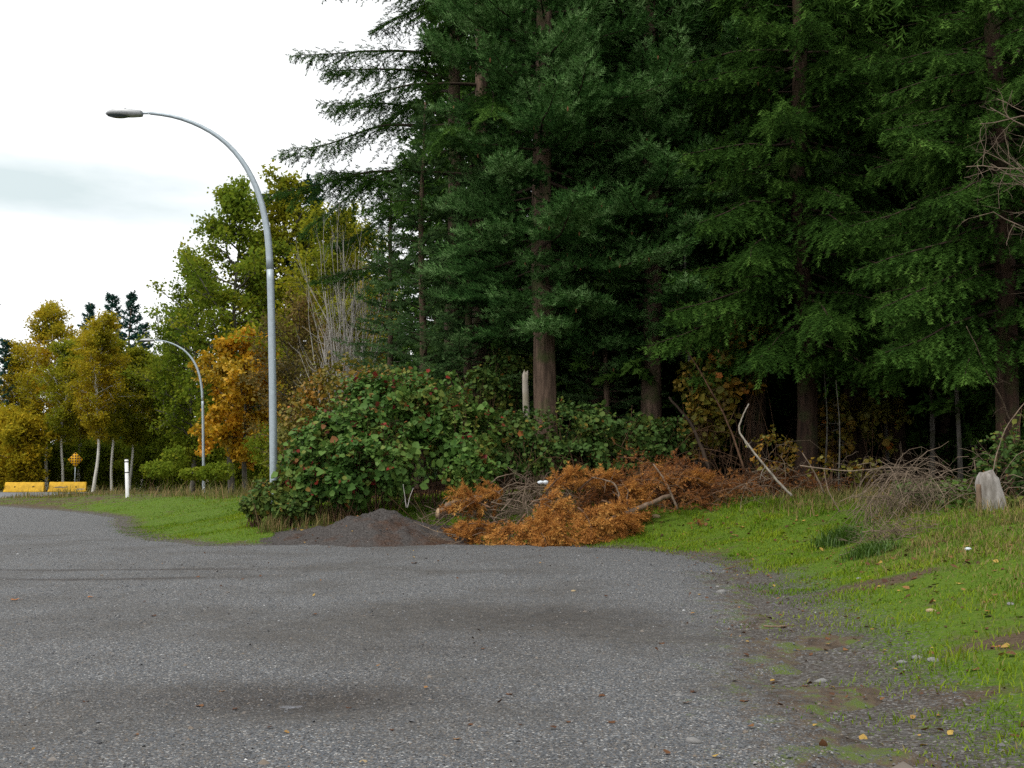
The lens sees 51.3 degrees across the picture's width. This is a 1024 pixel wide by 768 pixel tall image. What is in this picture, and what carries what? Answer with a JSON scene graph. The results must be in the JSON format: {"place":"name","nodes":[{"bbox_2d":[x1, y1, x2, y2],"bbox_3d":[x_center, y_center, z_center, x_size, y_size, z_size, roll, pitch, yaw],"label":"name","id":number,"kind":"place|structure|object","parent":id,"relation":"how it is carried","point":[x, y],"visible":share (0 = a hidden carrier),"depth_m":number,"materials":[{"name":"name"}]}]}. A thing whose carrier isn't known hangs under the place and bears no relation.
{"place":"outdoors","nodes":[
{"label":"outdoors","id":0,"kind":"place"},
{"bbox_2d":[0,0,467,440],"label":"sky","id":1,"kind":"structure","parent":0,"point":[93,203],"materials":[{"name":"white"}]},
{"bbox_2d":[0,506,1023,767],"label":"gravel lot","id":2,"kind":"structure","parent":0,"point":[25,525],"depth_m":8.94,"materials":[{"name":"gravel"}]},
{"bbox_2d":[257,508,475,546],"bbox_3d":[-3.800,3.258,24.264,7.200,0.845,5.100,0,-5,0],"label":"dirt mound","id":3,"kind":"object","parent":2,"relation":"on","point":[391,535],"visible":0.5,"depth_m":23.27,"materials":[{"name":"gravel"}]},
{"bbox_2d":[440,516,487,540],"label":"dead bough","id":4,"kind":"object","parent":2,"relation":"on","point":[464,526],"visible":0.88,"depth_m":23.87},
{"bbox_2d":[0,476,1023,767],"bbox_3d":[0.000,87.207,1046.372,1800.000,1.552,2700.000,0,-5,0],"label":"ground","id":5,"kind":"structure","parent":0,"point":[840,664],"depth_m":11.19,"materials":[{"name":"plant"}]},
{"bbox_2d":[0,338,18,489],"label":"conifer","id":6,"kind":"object","parent":5,"relation":"on","point":[6,349],"visible":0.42,"depth_m":96.19,"materials":[{"name":"plant"}]},
{"bbox_2d":[0,338,42,415],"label":"aspen","id":7,"kind":"object","parent":5,"relation":"on","point":[16,367],"visible":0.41,"depth_m":96.38,"materials":[{"name":"yellow plant"}]},
{"bbox_2d":[3,482,45,491],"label":"concrete barrier","id":8,"kind":"object","parent":5,"relation":"on","point":[15,486],"visible":0.81,"depth_m":82.47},
{"bbox_2d":[0,407,61,486],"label":"leafy shrub","id":9,"kind":"object","parent":5,"relation":"on","point":[22,434],"visible":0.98,"depth_m":87.14,"materials":[{"name":"yellow plant"}]},
{"bbox_2d":[5,299,82,489],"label":"aspen","id":10,"kind":"object","parent":5,"relation":"on","point":[51,313],"visible":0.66,"depth_m":93.70,"materials":[{"name":"yellow plant"}]},
{"bbox_2d":[32,438,84,482],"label":"leafy shrub","id":11,"kind":"object","parent":5,"relation":"on","point":[54,464],"visible":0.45,"depth_m":94.96,"materials":[{"name":"green plant"}]},
{"bbox_2d":[25,336,92,481],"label":"aspen","id":12,"kind":"object","parent":5,"relation":"on","point":[62,413],"visible":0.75,"depth_m":89.83,"materials":[{"name":"yellow plant"}]},
{"bbox_2d":[47,482,87,491],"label":"concrete barrier","id":13,"kind":"object","parent":5,"relation":"on","point":[63,485],"visible":0.74,"depth_m":84.47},
{"bbox_2d":[53,326,102,481],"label":"aspen","id":14,"kind":"object","parent":5,"relation":"on","point":[81,430],"visible":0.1,"depth_m":98.91,"materials":[{"name":"yellow plant"}]},
{"bbox_2d":[67,436,122,489],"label":"leafy shrub","id":15,"kind":"object","parent":5,"relation":"on","point":[105,450],"visible":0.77,"depth_m":96.71,"materials":[{"name":"green plant"}]},
{"bbox_2d":[61,308,144,491],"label":"aspen","id":16,"kind":"object","parent":5,"relation":"on","point":[102,339],"visible":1,"depth_m":86.89,"materials":[{"name":"yellow plant"}]},
{"bbox_2d":[86,436,142,488],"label":"leafy shrub","id":17,"kind":"object","parent":5,"relation":"on","point":[118,482],"visible":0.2,"depth_m":97.62,"materials":[{"name":"green plant"}]},
{"bbox_2d":[94,332,145,490],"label":"aspen","id":18,"kind":"object","parent":5,"relation":"on","point":[114,432],"visible":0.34,"depth_m":90.66,"materials":[{"name":"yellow plant"}]},
{"bbox_2d":[104,290,145,479],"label":"conifer","id":19,"kind":"object","parent":5,"relation":"on","point":[132,308],"visible":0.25,"depth_m":119.71,"materials":[{"name":"plant"}]},
{"bbox_2d":[107,437,158,489],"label":"leafy shrub","id":20,"kind":"object","parent":5,"relation":"on","point":[138,473],"visible":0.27,"depth_m":95.94,"materials":[{"name":"green plant"}]},
{"bbox_2d":[111,342,156,489],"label":"aspen","id":21,"kind":"object","parent":5,"relation":"on","point":[133,436],"visible":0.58,"depth_m":92.71,"materials":[{"name":"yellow plant"}]},
{"bbox_2d":[114,431,169,489],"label":"leafy shrub","id":22,"kind":"object","parent":5,"relation":"on","point":[141,457],"visible":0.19,"depth_m":94.68,"materials":[{"name":"green plant"}]},
{"bbox_2d":[139,443,189,491],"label":"leafy shrub","id":23,"kind":"object","parent":5,"relation":"on","point":[167,470],"visible":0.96,"depth_m":69.89,"materials":[{"name":"green plant"}]},
{"bbox_2d":[135,309,201,479],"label":"alder","id":24,"kind":"object","parent":5,"relation":"on","point":[160,348],"visible":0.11,"depth_m":94.18,"materials":[{"name":"green plant"}]},
{"bbox_2d":[145,420,198,490],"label":"leafy shrub","id":25,"kind":"object","parent":5,"relation":"on","point":[175,480],"visible":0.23,"depth_m":91.62,"materials":[{"name":"green plant"}]},
{"bbox_2d":[140,338,204,492],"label":"street lamp","id":26,"kind":"object","parent":5,"relation":"on","point":[202,403],"visible":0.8,"depth_m":74.10,"materials":[{"name":"metal"}]},
{"bbox_2d":[113,244,244,491],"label":"alder","id":27,"kind":"object","parent":5,"relation":"on","point":[175,401],"visible":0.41,"depth_m":85.58,"materials":[{"name":"green plant"}]},
{"bbox_2d":[105,108,277,493],"bbox_3d":[-8.465,-1.796,28.243,4.893,11.298,0.380,0,-5,0],"label":"street lamp","id":28,"kind":"object","parent":5,"relation":"on","point":[120,113],"visible":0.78,"depth_m":28.27,"materials":[{"name":"metal"}]},
{"bbox_2d":[177,461,236,492],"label":"leafy shrub","id":29,"kind":"object","parent":5,"relation":"on","point":[204,473],"visible":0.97,"depth_m":65.69,"materials":[{"name":"green plant"}]},
{"bbox_2d":[145,174,297,492],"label":"alder","id":30,"kind":"object","parent":5,"relation":"on","point":[240,210],"visible":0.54,"depth_m":79.83,"materials":[{"name":"green plant"}]},
{"bbox_2d":[187,323,288,490],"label":"maple","id":31,"kind":"object","parent":5,"relation":"on","point":[234,400],"visible":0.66,"depth_m":75.02,"materials":[{"name":"plant"}]},
{"bbox_2d":[240,420,282,483],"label":"leafy shrub","id":32,"kind":"object","parent":5,"relation":"on","point":[262,456],"visible":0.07,"depth_m":66.72,"materials":[{"name":"green plant"}]},
{"bbox_2d":[216,159,329,410],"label":"alder","id":33,"kind":"object","parent":5,"relation":"on","point":[279,229],"visible":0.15,"depth_m":83.10,"materials":[{"name":"green plant"}]},
{"bbox_2d":[227,288,325,464],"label":"alder","id":34,"kind":"object","parent":5,"relation":"on","point":[301,327],"visible":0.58,"depth_m":45.70,"materials":[{"name":"green plant"}]},
{"bbox_2d":[237,474,318,529],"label":"bush","id":35,"kind":"object","parent":5,"relation":"on","point":[262,500],"visible":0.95,"depth_m":25.51,"materials":[{"name":"green plant"}]},
{"bbox_2d":[218,198,372,425],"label":"alder","id":36,"kind":"object","parent":5,"relation":"on","point":[329,264],"visible":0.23,"depth_m":65.52,"materials":[{"name":"green plant"}]},
{"bbox_2d":[288,316,358,424],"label":"alder","id":37,"kind":"object","parent":5,"relation":"on","point":[315,357],"visible":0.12,"depth_m":44.01,"materials":[{"name":"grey plant"}]},
{"bbox_2d":[276,291,386,398],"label":"alder","id":38,"kind":"object","parent":5,"relation":"on","point":[347,306],"visible":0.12,"depth_m":57.97,"materials":[{"name":"green plant"}]},
{"bbox_2d":[277,217,403,418],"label":"alder","id":39,"kind":"object","parent":5,"relation":"on","point":[366,255],"visible":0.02,"depth_m":74.89,"materials":[{"name":"green plant"}]},
{"bbox_2d":[277,351,406,497],"bbox_3d":[-4.762,1.347,32.381,5.356,4.798,2.777,-4,-6,38],"label":"leafy shrub","id":40,"kind":"object","parent":5,"relation":"on","point":[330,386],"visible":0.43,"depth_m":32.70,"materials":[{"name":"plant"}]},
{"bbox_2d":[288,203,398,463],"bbox_3d":[-5.803,-1.697,39.314,4.848,11.744,4.080,0,-5,0],"label":"bare shrub","id":41,"kind":"object","parent":5,"relation":"on","point":[330,335],"visible":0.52,"depth_m":39.09,"materials":[{"name":"plant"}]},
{"bbox_2d":[326,175,435,484],"bbox_3d":[-4.383,-1.644,37.300,4.304,11.570,4.705,-1,-5,14],"label":"young fir","id":42,"kind":"object","parent":5,"relation":"on","point":[391,249],"visible":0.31,"depth_m":37.17,"materials":[{"name":"green plant"}]},
{"bbox_2d":[271,364,519,524],"bbox_3d":[-2.795,1.504,26.738,6.114,4.238,3.887,0,-5,0],"label":"bramble bush","id":43,"kind":"object","parent":5,"relation":"on","point":[333,458],"visible":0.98,"depth_m":26.28,"materials":[{"name":"green plant"}]},
{"bbox_2d":[285,0,526,479],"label":"fir tree","id":44,"kind":"object","parent":5,"relation":"on","point":[366,72],"visible":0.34,"depth_m":39.50,"materials":[{"name":"green plant"}]},
{"bbox_2d":[366,10,467,372],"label":"fir tree","id":45,"kind":"object","parent":5,"relation":"on","point":[428,243],"visible":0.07,"depth_m":54.51,"materials":[{"name":"green plant"}]},
{"bbox_2d":[345,100,495,488],"bbox_3d":[-2.720,-2.663,33.451,5.143,12.646,4.704,-3,-6,33],"label":"young fir","id":46,"kind":"object","parent":5,"relation":"on","point":[425,125],"visible":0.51,"depth_m":33.29,"materials":[{"name":"green plant"}]},
{"bbox_2d":[370,7,498,481],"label":"fir tree","id":47,"kind":"object","parent":5,"relation":"on","point":[436,223],"visible":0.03,"depth_m":48.35,"materials":[{"name":"green plant"}]},
{"bbox_2d":[252,0,661,476],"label":"fir tree","id":48,"kind":"object","parent":5,"relation":"on","point":[439,143],"visible":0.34,"depth_m":34.50,"materials":[{"name":"green plant"}]},
{"bbox_2d":[406,484,508,544],"bbox_3d":[-1.305,3.094,24.974,2.675,1.468,4.224,0,-5,0],"label":"brush heap","id":49,"kind":"object","parent":5,"relation":"on","point":[451,517],"visible":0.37,"depth_m":25.31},
{"bbox_2d":[439,478,490,522],"bbox_3d":[-1.055,2.743,24.819,1.407,0.951,1.075,-13,-28,30],"label":"dead bough","id":50,"kind":"object","parent":49,"relation":"on","point":[460,505],"visible":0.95,"depth_m":24.70,"materials":[{"name":"plant"}]},
{"bbox_2d":[389,119,533,476],"bbox_3d":[-1.298,-2.679,32.788,5.034,12.377,4.604,0,-5,-4],"label":"young fir","id":51,"kind":"object","parent":5,"relation":"on","point":[467,310],"visible":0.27,"depth_m":32.58,"materials":[{"name":"green plant"}]},
{"bbox_2d":[403,24,519,463],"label":"fir tree","id":52,"kind":"object","parent":5,"relation":"on","point":[429,346],"depth_m":43.71,"materials":[{"name":"green plant"}]},
{"bbox_2d":[464,518,506,544],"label":"dead bough","id":53,"kind":"object","parent":5,"relation":"on","point":[489,527],"visible":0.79,"depth_m":23.76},
{"bbox_2d":[445,345,532,487],"bbox_3d":[-0.566,1.027,31.204,2.712,4.393,1.804,3,-6,-34],"label":"leafy shrub","id":54,"kind":"object","parent":5,"relation":"on","point":[495,386],"visible":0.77,"depth_m":31.17,"materials":[{"name":"green plant"}]},
{"bbox_2d":[1,475,1023,684],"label":"dry grass","id":55,"kind":"structure","parent":5,"relation":"on","point":[272,524],"depth_m":23.50,"materials":[{"name":"plant"}]},
{"bbox_2d":[484,513,546,545],"bbox_3d":[0.064,3.486,23.189,1.197,1.318,1.357,-3,-6,36],"label":"dead bough","id":56,"kind":"object","parent":5,"relation":"on","point":[510,529],"visible":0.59,"depth_m":23.11,"materials":[{"name":"plant"}]},
{"bbox_2d":[464,462,582,541],"bbox_3d":[0.295,2.525,25.761,3.012,2.355,4.460,0,-5,0],"label":"brush heap","id":57,"kind":"object","parent":5,"relation":"on","point":[515,510],"visible":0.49,"depth_m":25.30,"materials":[{"name":"wood"}]},
{"bbox_2d":[472,477,503,519],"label":"dead bough","id":58,"kind":"object","parent":57,"relation":"on","point":[493,493],"visible":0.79,"depth_m":25.23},
{"bbox_2d":[530,485,576,525],"bbox_3d":[0.902,2.820,24.065,1.266,0.856,0.968,30,50,27],"label":"dead bough","id":59,"kind":"object","parent":57,"relation":"on","point":[556,504],"visible":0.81,"depth_m":24.07,"materials":[{"name":"plant"}]},
{"bbox_2d":[543,461,588,496],"bbox_3d":[1.124,2.251,24.937,1.164,0.674,1.145,-31,19,-32],"label":"dead bough","id":60,"kind":"object","parent":57,"relation":"on","point":[569,472],"visible":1,"depth_m":24.76,"materials":[{"name":"plant"}]},
{"bbox_2d":[32,475,1023,766],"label":"leaf litter","id":61,"kind":"object","parent":5,"relation":"on","point":[822,743],"visible":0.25,"depth_m":13.46,"materials":[{"name":"brown plant"}]},
{"bbox_2d":[518,508,565,540],"bbox_3d":[0.587,3.167,23.490,1.161,0.784,0.887,-14,-14,-10],"label":"dead bough","id":62,"kind":"object","parent":5,"relation":"on","point":[545,519],"visible":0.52,"depth_m":23.30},
{"bbox_2d":[527,517,567,546],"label":"dead bough","id":63,"kind":"object","parent":5,"relation":"on","point":[540,543],"visible":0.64,"depth_m":22.77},
{"bbox_2d":[414,0,702,491],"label":"fir tree","id":64,"kind":"object","parent":5,"relation":"on","point":[543,104],"visible":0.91,"depth_m":29.54,"materials":[{"name":"green plant"}]},
{"bbox_2d":[539,519,584,546],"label":"dead bough","id":65,"kind":"object","parent":5,"relation":"on","point":[567,539],"visible":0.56,"depth_m":23.09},
{"bbox_2d":[471,15,675,478],"bbox_3d":[2.039,-8.067,36.612,7.590,23.422,7.791,-2,-5,22],"label":"fir tree","id":66,"kind":"object","parent":5,"relation":"on","point":[559,382],"visible":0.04,"depth_m":34.34,"materials":[{"name":"green plant"}]},
{"bbox_2d":[455,0,709,407],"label":"fir tree","id":67,"kind":"object","parent":5,"relation":"on","point":[558,349],"visible":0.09,"depth_m":32.23,"materials":[{"name":"green plant"}]},
{"bbox_2d":[474,396,697,514],"bbox_3d":[1.900,1.806,27.272,5.858,3.165,2.941,0,-5,0],"label":"leafy thicket","id":68,"kind":"object","parent":5,"relation":"on","point":[595,426],"visible":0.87,"depth_m":27.04,"materials":[{"name":"green plant"}]},
{"bbox_2d":[569,502,614,544],"bbox_3d":[1.746,3.117,23.527,1.168,1.109,1.002,-2,-5,27],"label":"dead bough","id":69,"kind":"object","parent":5,"relation":"on","point":[582,521],"visible":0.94,"depth_m":23.46,"materials":[{"name":"plant"}]},
{"bbox_2d":[499,0,722,481],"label":"fir tree","id":70,"kind":"object","parent":5,"relation":"on","point":[635,367],"visible":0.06,"depth_m":32.35,"materials":[{"name":"green plant"}]},
{"bbox_2d":[556,210,668,479],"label":"young fir","id":71,"kind":"object","parent":5,"relation":"on","point":[606,391],"visible":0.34,"depth_m":31.52,"materials":[{"name":"green plant"}]},
{"bbox_2d":[598,497,649,537],"bbox_3d":[2.460,3.043,24.074,1.188,1.081,1.452,1,-5,-17],"label":"dead bough","id":72,"kind":"object","parent":5,"relation":"on","point":[616,507],"visible":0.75,"depth_m":23.81,"materials":[{"name":"plant"}]},
{"bbox_2d":[508,0,797,487],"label":"fir tree","id":73,"kind":"object","parent":5,"relation":"on","point":[649,168],"visible":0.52,"depth_m":30.12,"materials":[{"name":"green plant"}]},
{"bbox_2d":[556,430,751,529],"bbox_3d":[3.397,2.373,25.884,4.710,2.542,4.600,0,-5,0],"label":"brush heap","id":74,"kind":"object","parent":5,"relation":"on","point":[684,493],"visible":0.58,"depth_m":25.69,"materials":[{"name":"plant"}]},
{"bbox_2d":[573,464,623,492],"bbox_3d":[1.929,2.273,25.319,1.221,0.719,1.241,10,17,36],"label":"dead bough","id":75,"kind":"object","parent":74,"relation":"on","point":[608,475],"visible":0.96,"depth_m":25.21,"materials":[{"name":"plant"}]},
{"bbox_2d":[609,473,655,502],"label":"dead bough","id":76,"kind":"object","parent":74,"relation":"on","point":[643,492],"visible":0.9,"depth_m":24.72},
{"bbox_2d":[561,0,834,474],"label":"fir tree","id":77,"kind":"object","parent":5,"relation":"on","point":[658,35],"visible":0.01,"depth_m":31.81,"materials":[{"name":"green plant"}]},
{"bbox_2d":[603,11,796,476],"bbox_3d":[6.107,-8.035,36.484,7.564,23.339,7.763,-1,-5,8],"label":"fir tree","id":78,"kind":"object","parent":5,"relation":"on","point":[667,377],"visible":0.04,"depth_m":34.19,"materials":[{"name":"green plant"}]},
{"bbox_2d":[672,314,789,491],"bbox_3d":[6.084,0.496,29.260,3.385,5.116,2.030,0,-5,0],"label":"leafy shrub","id":79,"kind":"object","parent":5,"relation":"on","point":[712,409],"visible":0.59,"depth_m":28.90,"materials":[{"name":"plant"}]},
{"bbox_2d":[628,0,891,480],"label":"fir tree","id":80,"kind":"object","parent":5,"relation":"on","point":[808,179],"visible":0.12,"depth_m":30.62,"materials":[{"name":"green plant"}]},
{"bbox_2d":[707,459,853,498],"bbox_3d":[6.512,2.469,26.710,4.162,1.240,3.771,0,-5,0],"label":"brush heap","id":81,"kind":"object","parent":5,"relation":"on","point":[754,490],"visible":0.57,"depth_m":26.31,"materials":[{"name":"plant"}]},
{"bbox_2d":[720,3,869,477],"bbox_3d":[9.600,-8.638,37.612,8.059,24.868,8.272,1,-5,-7],"label":"fir tree","id":82,"kind":"object","parent":5,"relation":"on","point":[788,428],"visible":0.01,"depth_m":36.74,"materials":[{"name":"green plant"}]},
{"bbox_2d":[714,438,901,507],"bbox_3d":[6.947,2.136,25.073,4.451,1.809,3.340,2,-5,-19],"label":"brush heap","id":83,"kind":"object","parent":5,"relation":"on","point":[795,475],"visible":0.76,"depth_m":24.96,"materials":[{"name":"wood"}]},
{"bbox_2d":[637,0,979,486],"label":"fir tree","id":84,"kind":"object","parent":5,"relation":"on","point":[812,312],"visible":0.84,"depth_m":27.73,"materials":[{"name":"green plant"}]},
{"bbox_2d":[745,424,889,494],"bbox_3d":[7.412,1.875,25.881,3.420,1.858,1.387,-2,-5,26],"label":"leafy shrub","id":85,"kind":"object","parent":5,"relation":"on","point":[792,449],"visible":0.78,"depth_m":26.04,"materials":[{"name":"plant"}]},
{"bbox_2d":[800,517,875,550],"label":"weed clump","id":86,"kind":"object","parent":5,"relation":"on","point":[831,541],"visible":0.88,"depth_m":18.78,"materials":[{"name":"green plant"}]},
{"bbox_2d":[719,0,994,478],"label":"fir tree","id":87,"kind":"object","parent":5,"relation":"on","point":[866,143],"visible":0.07,"depth_m":30.63,"materials":[{"name":"green plant"}]},
{"bbox_2d":[818,389,913,481],"bbox_3d":[9.638,1.513,29.799,3.095,2.718,1.614,0,-5,0],"label":"leafy shrub","id":88,"kind":"object","parent":5,"relation":"on","point":[874,412],"visible":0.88,"depth_m":29.57,"materials":[{"name":"plant"}]},
{"bbox_2d":[832,535,902,561],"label":"weed clump","id":89,"kind":"object","parent":5,"relation":"on","point":[870,549],"visible":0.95,"depth_m":16.78,"materials":[{"name":"green plant"}]},
{"bbox_2d":[766,41,995,475],"bbox_3d":[12.559,-9.411,37.136,8.548,26.375,8.773,2,-5,-22],"label":"fir tree","id":90,"kind":"object","parent":5,"relation":"on","point":[791,409],"depth_m":35.63,"materials":[{"name":"green plant"}]},
{"bbox_2d":[759,0,1020,476],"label":"fir tree","id":91,"kind":"object","parent":5,"relation":"on","point":[901,434],"visible":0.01,"depth_m":31.20,"materials":[{"name":"green plant"}]},
{"bbox_2d":[836,512,944,555],"bbox_3d":[6.301,2.400,17.524,1.668,0.920,1.680,-5,-7,44],"label":"twig heap","id":92,"kind":"object","parent":5,"relation":"on","point":[892,531],"visible":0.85,"depth_m":17.63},
{"bbox_2d":[795,2,994,476],"bbox_3d":[12.548,-8.346,34.152,7.848,23.593,7.646,-3,-6,32],"label":"fir tree","id":93,"kind":"object","parent":5,"relation":"on","point":[914,436],"visible":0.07,"depth_m":32.61,"materials":[{"name":"green plant"}]},
{"bbox_2d":[827,441,975,530],"bbox_3d":[7.239,1.929,19.712,2.823,1.781,2.315,3,-6,-33],"label":"twig heap","id":94,"kind":"object","parent":5,"relation":"on","point":[910,489],"visible":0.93,"depth_m":19.64,"materials":[{"name":"wood"}]},
{"bbox_2d":[825,0,1021,476],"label":"fir tree","id":95,"kind":"object","parent":5,"relation":"on","point":[942,423],"visible":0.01,"depth_m":32.74,"materials":[{"name":"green plant"}]},
{"bbox_2d":[832,0,1023,489],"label":"fir tree","id":96,"kind":"object","parent":5,"relation":"on","point":[937,333],"visible":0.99,"depth_m":22.84,"materials":[{"name":"green plant"}]},
{"bbox_2d":[925,201,934,477],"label":"bare sapling","id":97,"kind":"object","parent":5,"relation":"on","point":[932,432],"visible":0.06,"depth_m":29.36,"materials":[{"name":"plant"}]},
{"bbox_2d":[889,476,975,508],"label":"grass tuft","id":98,"kind":"object","parent":5,"relation":"on","point":[961,501],"visible":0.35,"depth_m":20.11,"materials":[{"name":"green plant"}]},
{"bbox_2d":[863,0,1023,475],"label":"fir tree","id":99,"kind":"object","parent":5,"relation":"on","point":[979,446],"visible":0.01,"depth_m":33.63,"materials":[{"name":"green plant"}]},
{"bbox_2d":[886,0,1023,475],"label":"fir tree","id":100,"kind":"object","parent":5,"relation":"on","point":[972,433],"visible":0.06,"depth_m":30.89,"materials":[{"name":"green plant"}]},
{"bbox_2d":[934,218,982,481],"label":"bare sapling","id":101,"kind":"object","parent":5,"relation":"on","point":[959,446],"visible":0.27,"depth_m":26.85,"materials":[{"name":"plant"}]},
{"bbox_2d":[906,0,1023,480],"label":"fir tree","id":102,"kind":"object","parent":5,"relation":"on","point":[975,399],"visible":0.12,"depth_m":27.24,"materials":[{"name":"green plant"}]},
{"bbox_2d":[923,442,1023,510],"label":"twig heap","id":103,"kind":"object","parent":5,"relation":"on","point":[972,478],"visible":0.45,"depth_m":19.54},
{"bbox_2d":[958,82,1023,293],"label":"bare tree","id":104,"kind":"object","parent":5,"relation":"on","point":[1008,163],"visible":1,"depth_m":17.36,"materials":[{"name":"wood"}]},
{"bbox_2d":[975,469,1007,510],"bbox_3d":[8.235,1.905,18.298,0.534,0.879,0.509,-3,-6,36],"label":"tree stump","id":105,"kind":"object","parent":5,"relation":"on","point":[987,483],"visible":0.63,"depth_m":18.20,"materials":[{"name":"grey wood"}]},
{"bbox_2d":[966,409,1023,510],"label":"leafy shrub","id":106,"kind":"object","parent":5,"relation":"on","point":[1017,464],"visible":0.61,"depth_m":19.38,"materials":[{"name":"green plant"}]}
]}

